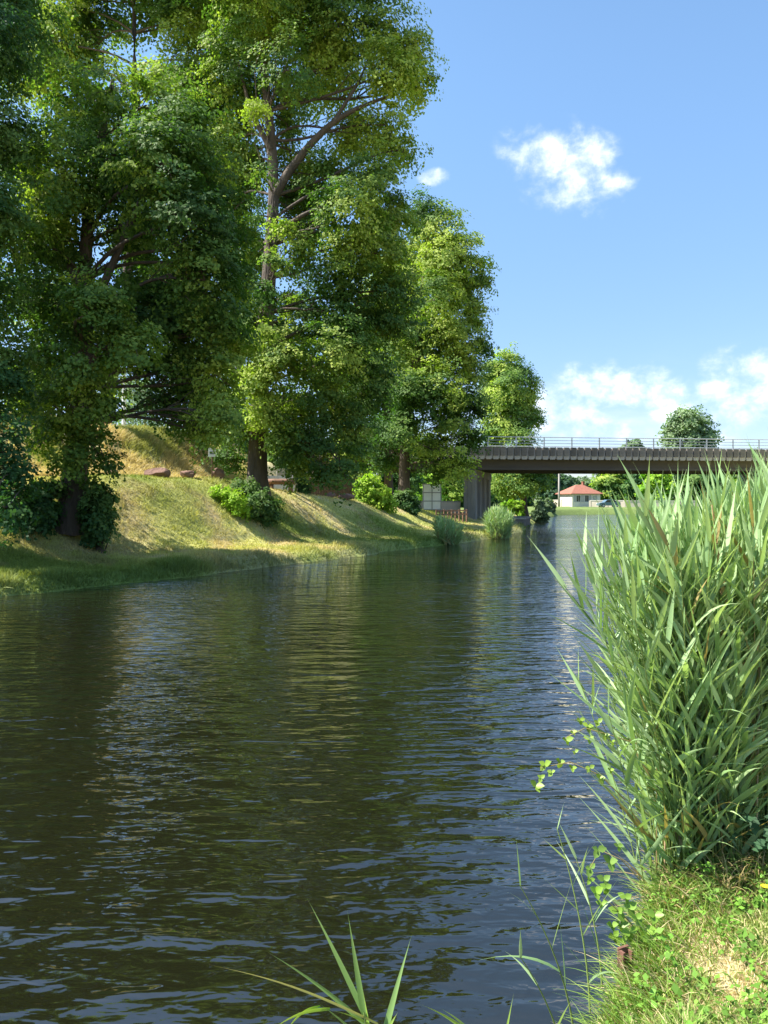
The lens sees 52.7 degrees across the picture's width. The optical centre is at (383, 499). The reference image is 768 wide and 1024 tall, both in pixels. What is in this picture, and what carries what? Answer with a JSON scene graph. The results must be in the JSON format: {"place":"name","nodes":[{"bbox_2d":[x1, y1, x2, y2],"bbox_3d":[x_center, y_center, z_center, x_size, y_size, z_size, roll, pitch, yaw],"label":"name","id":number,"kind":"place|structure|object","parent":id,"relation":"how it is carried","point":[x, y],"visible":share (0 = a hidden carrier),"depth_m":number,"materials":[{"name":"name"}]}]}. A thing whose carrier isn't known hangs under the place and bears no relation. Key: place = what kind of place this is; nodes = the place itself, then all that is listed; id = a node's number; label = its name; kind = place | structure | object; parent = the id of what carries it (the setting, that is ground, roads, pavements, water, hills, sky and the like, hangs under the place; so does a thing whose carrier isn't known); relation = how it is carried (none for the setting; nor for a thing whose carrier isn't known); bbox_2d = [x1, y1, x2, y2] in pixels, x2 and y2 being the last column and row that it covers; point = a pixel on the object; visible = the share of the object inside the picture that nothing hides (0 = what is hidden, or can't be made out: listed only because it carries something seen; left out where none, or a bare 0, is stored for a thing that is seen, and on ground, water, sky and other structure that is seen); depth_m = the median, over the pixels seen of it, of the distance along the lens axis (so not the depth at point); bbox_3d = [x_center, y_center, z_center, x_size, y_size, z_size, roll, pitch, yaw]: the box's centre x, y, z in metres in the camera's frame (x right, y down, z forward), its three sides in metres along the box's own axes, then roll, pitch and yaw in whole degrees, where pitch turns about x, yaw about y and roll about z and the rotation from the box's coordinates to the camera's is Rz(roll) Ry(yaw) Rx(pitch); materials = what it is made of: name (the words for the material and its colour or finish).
{"place":"outdoors","nodes":[
{"label":"outdoors","id":0,"kind":"place"},
{"bbox_2d":[0,514,678,1023],"bbox_3d":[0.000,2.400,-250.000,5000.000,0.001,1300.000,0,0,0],"label":"water","id":1,"kind":"structure","parent":0,"point":[206,782],"depth_m":6.35,"materials":[{"name":"blue liquid"}]},
{"bbox_2d":[0,424,767,1023],"bbox_3d":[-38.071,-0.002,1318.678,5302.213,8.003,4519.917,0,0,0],"label":"ground","id":2,"kind":"structure","parent":0,"point":[354,522],"depth_m":32.08,"materials":[{"name":"green plant"}]},
{"bbox_2d":[1,474,73,540],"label":"bush","id":3,"kind":"object","parent":2,"relation":"on","point":[48,508],"visible":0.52,"depth_m":24.82,"materials":[{"name":"green plant"}]},
{"bbox_2d":[0,0,79,547],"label":"lime tree","id":4,"kind":"object","parent":2,"relation":"on","point":[16,18],"visible":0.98,"depth_m":22.66,"materials":[{"name":"green plant"}]},
{"bbox_2d":[75,476,121,553],"bbox_3d":[-9.595,0.459,25.786,1.503,2.668,1.406,0,0,-44],"label":"bush","id":5,"kind":"object","parent":2,"relation":"on","point":[97,511],"visible":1,"depth_m":25.50,"materials":[{"name":"green plant"}]},
{"bbox_2d":[0,412,247,481],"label":"dry grass","id":6,"kind":"structure","parent":2,"relation":"on","point":[135,440],"depth_m":39.27,"materials":[{"name":"plant"}]},
{"bbox_2d":[122,374,125,425],"bbox_3d":[-18.118,-8.051,56.000,1.663,9.320,0.325,0,0,0],"label":"mast","id":7,"kind":"object","parent":2,"relation":"on","point":[123,422],"visible":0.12,"depth_m":55.87,"materials":[{"name":"white metal"}]},
{"bbox_2d":[0,0,262,464],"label":"lime tree","id":8,"kind":"object","parent":2,"relation":"on","point":[87,26],"visible":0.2,"depth_m":41.35,"materials":[{"name":"green plant"}]},
{"bbox_2d":[0,53,277,535],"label":"lime tree","id":9,"kind":"object","parent":2,"relation":"on","point":[133,319],"visible":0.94,"depth_m":25.19,"materials":[{"name":"green plant"}]},
{"bbox_2d":[118,378,173,427],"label":"background tree","id":10,"kind":"object","parent":2,"relation":"on","point":[138,421],"visible":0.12,"depth_m":90.48,"materials":[{"name":"green plant"}]},
{"bbox_2d":[144,467,170,477],"bbox_3d":[-9.915,-1.150,33.932,1.134,0.568,0.717,0,0,-20],"label":"boulder","id":11,"kind":"object","parent":2,"relation":"on","point":[161,472],"visible":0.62,"depth_m":33.76,"materials":[{"name":"red stone"}]},
{"bbox_2d":[180,470,195,477],"bbox_3d":[-8.915,-1.137,35.213,0.752,0.398,0.632,0,0,-12],"label":"boulder","id":12,"kind":"object","parent":2,"relation":"on","point":[188,473],"visible":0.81,"depth_m":34.97,"materials":[{"name":"red stone"}]},
{"bbox_2d":[208,448,214,477],"bbox_3d":[-7.987,-1.665,35.984,0.320,1.520,0.072,0,0,-9],"label":"stake sign","id":13,"kind":"object","parent":2,"relation":"on","point":[211,455],"visible":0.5,"depth_m":35.97,"materials":[{"name":"white paint"}]},
{"bbox_2d":[213,468,224,478],"bbox_3d":[-7.832,-1.206,36.539,0.613,0.614,0.393,0,0,-15],"label":"boulder","id":14,"kind":"object","parent":2,"relation":"on","point":[218,472],"visible":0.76,"depth_m":36.37,"materials":[{"name":"red stone"}]},
{"bbox_2d":[208,484,252,522],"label":"bush","id":15,"kind":"object","parent":2,"relation":"on","point":[233,502],"visible":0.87,"depth_m":33.69,"materials":[{"name":"green plant"}]},
{"bbox_2d":[238,440,248,455],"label":"background tree","id":16,"kind":"object","parent":2,"relation":"on","point":[246,447],"visible":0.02,"depth_m":102.12,"materials":[{"name":"green plant"}]},
{"bbox_2d":[230,475,285,528],"bbox_3d":[-5.835,0.147,35.459,2.325,2.562,2.928,0,0,-24],"label":"bush","id":17,"kind":"object","parent":2,"relation":"on","point":[264,511],"visible":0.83,"depth_m":34.75,"materials":[{"name":"green plant"}]},
{"bbox_2d":[0,472,530,595],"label":"bank grass","id":18,"kind":"structure","parent":2,"relation":"on","point":[189,559],"depth_m":28.40,"materials":[{"name":"green plant"}]},
{"bbox_2d":[268,476,294,491],"bbox_3d":[-6.658,-0.513,48.565,2.217,2.110,0.172,0,0,-28],"label":"board fence","id":19,"kind":"object","parent":2,"relation":"on","point":[276,486],"visible":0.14,"depth_m":48.56,"materials":[{"name":"grey wood"}]},
{"bbox_2d":[268,479,295,492],"bbox_3d":[-5.382,-0.750,40.503,1.508,0.722,0.325,0,0,-7],"label":"log bench","id":20,"kind":"object","parent":2,"relation":"on","point":[276,482],"visible":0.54,"depth_m":40.38,"materials":[{"name":"brown wood"}]},
{"bbox_2d":[267,443,301,467],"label":"background tree","id":21,"kind":"object","parent":2,"relation":"on","point":[269,457],"visible":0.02,"depth_m":80.02,"materials":[{"name":"green plant"}]},
{"bbox_2d":[293,477,313,494],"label":"bush","id":22,"kind":"object","parent":2,"relation":"on","point":[302,487],"visible":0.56,"depth_m":44.76,"materials":[{"name":"green plant"}]},
{"bbox_2d":[169,0,449,507],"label":"lime tree","id":23,"kind":"object","parent":2,"relation":"on","point":[315,33],"visible":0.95,"depth_m":36.11,"materials":[{"name":"green plant"}]},
{"bbox_2d":[217,904,409,1023],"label":"reed shoot","id":24,"kind":"object","parent":2,"relation":"on","point":[358,996],"visible":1,"depth_m":1.91,"materials":[{"name":"green plant"}]},
{"bbox_2d":[327,492,335,496],"bbox_3d":[-3.089,-0.269,45.485,0.562,0.391,0.373,0,0,-18],"label":"boulder","id":25,"kind":"object","parent":2,"relation":"on","point":[330,494],"visible":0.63,"depth_m":45.40,"materials":[{"name":"grey stone"}]},
{"bbox_2d":[306,478,356,498],"bbox_3d":[-3.789,-0.330,53.068,4.364,2.460,0.172,0,0,-28],"label":"board fence","id":26,"kind":"object","parent":2,"relation":"on","point":[323,492],"visible":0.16,"depth_m":53.14,"materials":[{"name":"brown wood"}]},
{"bbox_2d":[338,494,354,499],"bbox_3d":[-2.251,-0.174,46.491,1.014,0.418,0.684,0,0,3],"label":"boulder","id":27,"kind":"object","parent":2,"relation":"on","point":[347,496],"visible":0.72,"depth_m":46.24,"materials":[{"name":"grey stone"}]},
{"bbox_2d":[303,240,428,498],"bbox_3d":[-1.224,-10.024,62.812,11.620,21.885,11.368,0,0,0],"label":"lime tree","id":28,"kind":"object","parent":2,"relation":"on","point":[388,483],"visible":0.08,"depth_m":61.54,"materials":[{"name":"green plant"}]},
{"bbox_2d":[352,471,398,513],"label":"bush","id":29,"kind":"object","parent":2,"relation":"on","point":[378,496],"visible":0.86,"depth_m":47.60,"materials":[{"name":"green plant"}]},
{"bbox_2d":[377,473,426,496],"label":"background tree","id":30,"kind":"object","parent":2,"relation":"on","point":[414,486],"visible":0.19,"depth_m":93.31,"materials":[{"name":"green plant"}]},
{"bbox_2d":[393,488,421,515],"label":"bush","id":31,"kind":"object","parent":2,"relation":"on","point":[405,500],"visible":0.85,"depth_m":50.62,"materials":[{"name":"green plant"}]},
{"bbox_2d":[362,183,501,492],"bbox_3d":[3.190,-10.710,53.720,10.157,22.859,10.693,0,0,0],"label":"lime tree","id":32,"kind":"object","parent":2,"relation":"on","point":[433,371],"visible":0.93,"depth_m":52.59,"materials":[{"name":"green plant"}]},
{"bbox_2d":[423,484,441,516],"bbox_3d":[3.530,0.045,57.000,1.400,2.480,0.090,0,0,-3],"label":"notice board","id":33,"kind":"object","parent":2,"relation":"on","point":[431,498],"visible":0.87,"depth_m":56.98,"materials":[{"name":"white paint"}]},
{"bbox_2d":[415,473,451,500],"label":"background tree","id":34,"kind":"object","parent":2,"relation":"on","point":[420,496],"visible":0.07,"depth_m":109.45,"materials":[{"name":"green plant"}]},
{"bbox_2d":[419,501,460,513],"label":"wall","id":35,"kind":"structure","parent":2,"relation":"on","point":[450,505],"depth_m":67.15,"materials":[{"name":"concrete"}]},
{"bbox_2d":[428,514,466,544],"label":"waterside reeds","id":36,"kind":"object","parent":2,"relation":"on","point":[445,529],"visible":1,"depth_m":41.42,"materials":[{"name":"green plant"}]},
{"bbox_2d":[435,509,467,521],"bbox_3d":[5.045,1.185,57.688,3.110,0.980,0.120,0,0,-37],"label":"timber railing","id":37,"kind":"object","parent":2,"relation":"on","point":[451,511],"visible":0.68,"depth_m":57.80,"materials":[{"name":"wood"}]},
{"bbox_2d":[441,475,463,507],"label":"background tree","id":38,"kind":"object","parent":2,"relation":"on","point":[451,493],"visible":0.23,"depth_m":123.08,"materials":[{"name":"green plant"}]},
{"bbox_2d":[423,994,513,1023],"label":"reed shoot","id":39,"kind":"object","parent":2,"relation":"on","point":[453,1021],"visible":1,"depth_m":1.97,"materials":[{"name":"green plant"}]},
{"bbox_2d":[491,473,500,506],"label":"background tree","id":40,"kind":"object","parent":2,"relation":"on","point":[494,500],"visible":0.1,"depth_m":138.15,"materials":[{"name":"green plant"}]},
{"bbox_2d":[480,503,514,538],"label":"waterside reeds","id":41,"kind":"object","parent":2,"relation":"on","point":[498,525],"visible":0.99,"depth_m":47.84,"materials":[{"name":"green plant"}]},
{"bbox_2d":[500,499,525,515],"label":"bush","id":42,"kind":"object","parent":2,"relation":"on","point":[517,507],"visible":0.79,"depth_m":79.71,"materials":[{"name":"green plant"}]},
{"bbox_2d":[472,341,557,515],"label":"lime tree","id":43,"kind":"object","parent":2,"relation":"on","point":[514,402],"visible":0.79,"depth_m":85.78,"materials":[{"name":"green plant"}]},
{"bbox_2d":[510,516,530,524],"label":"concrete landing","id":44,"kind":"object","parent":2,"relation":"on","point":[525,520],"visible":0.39,"depth_m":67.76,"materials":[{"name":"grey concrete"}]},
{"bbox_2d":[501,488,539,506],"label":"background tree","id":45,"kind":"object","parent":2,"relation":"on","point":[532,504],"visible":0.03,"depth_m":148.29,"materials":[{"name":"green plant"}]},
{"bbox_2d":[277,435,767,518],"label":"road bridge","id":46,"kind":"structure","parent":2,"relation":"on","point":[516,459],"depth_m":67.15,"materials":[{"name":"concrete"}]},
{"bbox_2d":[487,842,573,1023],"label":"reed shoot","id":47,"kind":"object","parent":2,"relation":"on","point":[543,962],"visible":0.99,"depth_m":2.74,"materials":[{"name":"green plant"}]},
{"bbox_2d":[529,500,550,521],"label":"bush","id":48,"kind":"object","parent":2,"relation":"on","point":[539,513],"visible":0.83,"depth_m":83.58,"materials":[{"name":"green plant"}]},
{"bbox_2d":[512,928,569,1023],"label":"reed shoot","id":49,"kind":"object","parent":2,"relation":"on","point":[527,970],"visible":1,"depth_m":2.58,"materials":[{"name":"green plant"}]},
{"bbox_2d":[535,497,557,513],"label":"bush","id":50,"kind":"object","parent":2,"relation":"on","point":[550,506],"visible":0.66,"depth_m":119.48,"materials":[{"name":"green plant"}]},
{"bbox_2d":[536,474,565,499],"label":"background tree","id":51,"kind":"object","parent":2,"relation":"on","point":[551,494],"visible":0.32,"depth_m":170.01,"materials":[{"name":"green plant"}]},
{"bbox_2d":[549,500,561,506],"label":"boundary wall","id":52,"kind":"structure","parent":2,"relation":"on","point":[556,501],"depth_m":148.17,"materials":[{"name":"beige concrete"}]},
{"bbox_2d":[558,474,559,506],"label":"utility pole","id":53,"kind":"object","parent":2,"relation":"on","point":[558,490],"visible":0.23,"depth_m":143.87,"materials":[{"name":"concrete"}]},
{"bbox_2d":[560,474,579,489],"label":"background tree","id":54,"kind":"object","parent":2,"relation":"on","point":[570,480],"visible":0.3,"depth_m":203.18,"materials":[{"name":"green plant"}]},
{"bbox_2d":[556,481,602,506],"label":"cottage","id":55,"kind":"structure","parent":2,"relation":"on","point":[581,495],"depth_m":147.75,"materials":[{"name":"white paint"}]},
{"bbox_2d":[574,495,582,501],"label":"window","id":56,"kind":"structure","parent":55,"relation":"in","point":[576,497],"depth_m":146.93,"materials":[{"name":"grey glass"}]},
{"bbox_2d":[583,495,590,501],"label":"window","id":57,"kind":"structure","parent":55,"relation":"in","point":[586,498],"depth_m":147.47,"materials":[{"name":"grey glass"}]},
{"bbox_2d":[541,808,619,1012],"bbox_3d":[0.741,1.558,2.901,0.303,0.784,0.200,0,0,10],"label":"reed shoot","id":58,"kind":"object","parent":2,"relation":"on","point":[595,975],"visible":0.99,"depth_m":2.95,"materials":[{"name":"green plant"}]},
{"bbox_2d":[576,475,595,487],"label":"background tree","id":59,"kind":"object","parent":2,"relation":"on","point":[586,479],"visible":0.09,"depth_m":214.63,"materials":[{"name":"green plant"}]},
{"bbox_2d":[557,827,619,986],"bbox_3d":[0.832,1.623,3.168,0.323,0.654,0.178,0,0,31],"label":"reed shoot","id":60,"kind":"object","parent":2,"relation":"on","point":[583,889],"visible":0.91,"depth_m":3.12,"materials":[{"name":"green plant"}]},
{"bbox_2d":[589,500,624,506],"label":"boundary wall","id":61,"kind":"structure","parent":2,"relation":"on","point":[592,503],"depth_m":144.94,"materials":[{"name":"beige concrete"}]},
{"bbox_2d":[588,474,628,499],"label":"background tree","id":62,"kind":"object","parent":2,"relation":"on","point":[613,482],"visible":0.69,"depth_m":192.74,"materials":[{"name":"green plant"}]},
{"bbox_2d":[596,499,620,506],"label":"parked car","id":63,"kind":"object","parent":2,"relation":"on","point":[603,503],"visible":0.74,"depth_m":140.21,"materials":[{"name":"grey paint"}]},
{"bbox_2d":[617,944,633,996],"bbox_3d":[0.936,2.170,3.009,0.052,0.860,0.036,0,0,-26],"label":"rusty post","id":64,"kind":"object","parent":2,"relation":"on","point":[623,950],"visible":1,"depth_m":3.01,"materials":[{"name":"metal"}]},
{"bbox_2d":[618,439,645,448],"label":"background tree","id":65,"kind":"object","parent":2,"relation":"on","point":[623,445],"visible":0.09,"depth_m":248.49,"materials":[{"name":"green plant"}]},
{"bbox_2d":[621,474,644,500],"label":"background tree","id":66,"kind":"object","parent":2,"relation":"on","point":[626,485],"visible":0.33,"depth_m":184.33,"materials":[{"name":"green plant"}]},
{"bbox_2d":[529,439,767,936],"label":"reed bed","id":67,"kind":"object","parent":2,"relation":"on","point":[704,701],"visible":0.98,"depth_m":3.61,"materials":[{"name":"green plant"}]},
{"bbox_2d":[530,758,624,799],"bbox_3d":[0.937,1.354,3.743,0.461,0.199,0.113,0,0,0],"label":"bramble sprig","id":68,"kind":"object","parent":67,"relation":"attached to","point":[546,763],"visible":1,"depth_m":3.75,"materials":[{"name":"green plant"}]},
{"bbox_2d":[562,717,635,753],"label":"bramble sprig","id":69,"kind":"object","parent":67,"relation":"attached to","point":[568,739],"visible":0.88,"depth_m":3.80,"materials":[{"name":"green plant"}]},
{"bbox_2d":[585,843,639,884],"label":"bramble sprig","id":70,"kind":"object","parent":67,"relation":"attached to","point":[611,866],"visible":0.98,"depth_m":3.49,"materials":[{"name":"green plant"}]},
{"bbox_2d":[634,474,676,500],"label":"background tree","id":71,"kind":"object","parent":2,"relation":"on","point":[665,482],"visible":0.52,"depth_m":162.61,"materials":[{"name":"green plant"}]},
{"bbox_2d":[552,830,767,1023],"bbox_3d":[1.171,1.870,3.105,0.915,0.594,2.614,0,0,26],"label":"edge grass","id":72,"kind":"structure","parent":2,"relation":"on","point":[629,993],"depth_m":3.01,"materials":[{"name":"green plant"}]},
{"bbox_2d":[587,877,663,951],"bbox_3d":[0.982,1.701,3.152,0.292,0.292,0.122,0,0,0],"label":"bramble sprig","id":73,"kind":"object","parent":72,"relation":"on","point":[630,906],"visible":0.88,"depth_m":3.17,"materials":[{"name":"green plant"}]},
{"bbox_2d":[625,501,700,506],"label":"boundary wall","id":74,"kind":"structure","parent":2,"relation":"on","point":[638,503],"depth_m":145.22,"materials":[{"name":"beige concrete"}]},
{"bbox_2d":[573,805,767,1009],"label":"reed litter","id":75,"kind":"object","parent":2,"relation":"on","point":[744,869],"visible":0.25,"depth_m":3.52,"materials":[{"name":"beige plant"}]},
{"bbox_2d":[711,505,727,855],"bbox_3d":[1.589,0.872,3.673,0.148,1.697,0.089,0,0,-29],"label":"dead reed","id":76,"kind":"object","parent":75,"relation":"on","point":[717,563],"visible":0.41,"depth_m":3.68,"materials":[{"name":"beige plant"}]},
{"bbox_2d":[729,804,767,851],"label":"broadleaf plant","id":77,"kind":"object","parent":75,"relation":"on","point":[754,827],"visible":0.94,"depth_m":3.45,"materials":[{"name":"green plant"}]},
{"bbox_2d":[592,814,767,1023],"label":"grass","id":78,"kind":"structure","parent":2,"relation":"on","point":[762,913],"depth_m":2.91,"materials":[{"name":"green plant"}]},
{"bbox_2d":[663,679,668,878],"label":"dead reed","id":79,"kind":"object","parent":78,"relation":"on","point":[664,864],"visible":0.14,"depth_m":3.70,"materials":[{"name":"brown plant"}]},
{"bbox_2d":[601,813,767,1023],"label":"ground cover","id":80,"kind":"object","parent":2,"relation":"on","point":[756,902],"visible":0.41,"depth_m":2.83,"materials":[{"name":"green plant"}]},
{"bbox_2d":[654,401,724,483],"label":"background tree","id":81,"kind":"object","parent":2,"relation":"on","point":[689,423],"visible":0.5,"depth_m":212.51,"materials":[{"name":"green plant"}]},
{"bbox_2d":[674,474,727,501],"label":"background tree","id":82,"kind":"object","parent":2,"relation":"on","point":[697,477],"visible":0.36,"depth_m":169.29,"materials":[{"name":"green plant"}]},
{"bbox_2d":[724,474,737,495],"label":"background tree","id":83,"kind":"object","parent":2,"relation":"on","point":[734,478],"visible":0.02,"depth_m":194.60,"materials":[{"name":"green plant"}]},
{"bbox_2d":[743,642,759,855],"bbox_3d":[1.663,1.188,3.724,0.276,1.041,0.013,0,0,11],"label":"dead reed","id":84,"kind":"object","parent":2,"relation":"on","point":[758,714],"visible":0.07,"depth_m":3.70,"materials":[{"name":"plant"}]},
{"bbox_2d":[0,0,767,499],"label":"sky","id":85,"kind":"structure","parent":0,"point":[610,157],"materials":[{"name":"blue"}]}
]}

